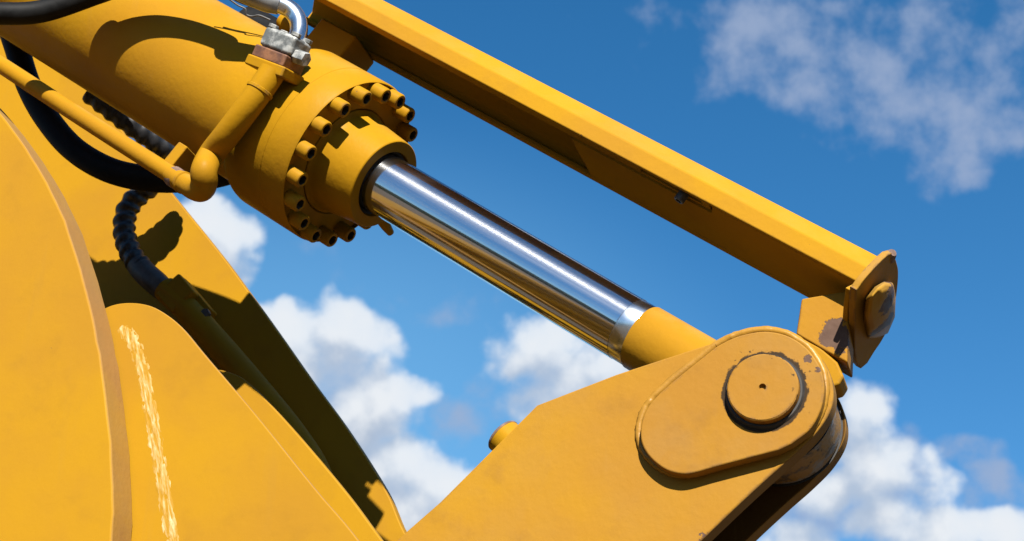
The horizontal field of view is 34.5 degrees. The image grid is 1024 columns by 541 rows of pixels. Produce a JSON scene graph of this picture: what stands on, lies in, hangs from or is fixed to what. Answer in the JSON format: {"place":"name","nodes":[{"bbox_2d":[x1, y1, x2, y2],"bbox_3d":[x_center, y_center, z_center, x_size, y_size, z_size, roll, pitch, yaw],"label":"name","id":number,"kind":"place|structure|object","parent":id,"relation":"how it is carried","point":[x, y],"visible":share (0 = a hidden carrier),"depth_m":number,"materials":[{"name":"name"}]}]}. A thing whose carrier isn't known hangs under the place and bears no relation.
{"place":"outdoors","nodes":[
{"label":"outdoors","id":0,"kind":"place"},
{"bbox_2d":[0,39,406,540],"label":"excavator boom","id":1,"kind":"object","parent":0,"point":[131,409],"visible":0.97,"depth_m":3.53,"materials":[{"name":"yellow paint"}]},
{"bbox_2d":[82,91,332,473],"bbox_3d":[-0.789,0.202,4.402,0.809,1.468,0.360,0,-26,0],"label":"spiral hose","id":2,"kind":"object","parent":1,"relation":"attached to","point":[180,298],"visible":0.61,"depth_m":4.54,"materials":[{"name":"black rubber"}]},
{"bbox_2d":[0,0,842,486],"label":"hydraulic cylinder","id":3,"kind":"object","parent":1,"relation":"attached to","point":[320,148],"visible":0.89,"depth_m":3.65,"materials":[{"name":"yellow paint"}]},
{"bbox_2d":[0,36,229,192],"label":"rubber hose","id":4,"kind":"object","parent":3,"relation":"attached to","point":[66,141],"visible":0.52,"depth_m":4.25,"materials":[{"name":"black rubber"}]},
{"bbox_2d":[0,0,311,75],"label":"hydraulic hose","id":5,"kind":"object","parent":3,"relation":"attached to","point":[290,49],"visible":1,"depth_m":3.68,"materials":[{"name":"metal"}]},
{"bbox_2d":[230,0,270,20],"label":"wire loop","id":6,"kind":"object","parent":3,"relation":"attached to","point":[240,6],"visible":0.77,"depth_m":3.80,"materials":[{"name":"silver metal"}]},
{"bbox_2d":[239,6,307,36],"bbox_3d":[-0.986,-0.657,4.375,1.278,0.701,0.170,-10,-28,19],"label":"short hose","id":7,"kind":"object","parent":3,"relation":"attached to","point":[281,22],"visible":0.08,"depth_m":4.17,"materials":[{"name":"yellow metal"}]},
{"bbox_2d":[398,326,847,540],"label":"lever arm","id":8,"kind":"object","parent":1,"relation":"attached to","point":[716,440],"visible":1,"depth_m":3.11},
{"bbox_2d":[306,0,897,376],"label":"guard beam","id":9,"kind":"structure","parent":8,"relation":"attached to","point":[848,289],"depth_m":3.47,"materials":[{"name":"yellow metal"}]},
{"bbox_2d":[129,0,1023,540],"label":"sky","id":10,"kind":"structure","parent":0,"point":[882,125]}
]}

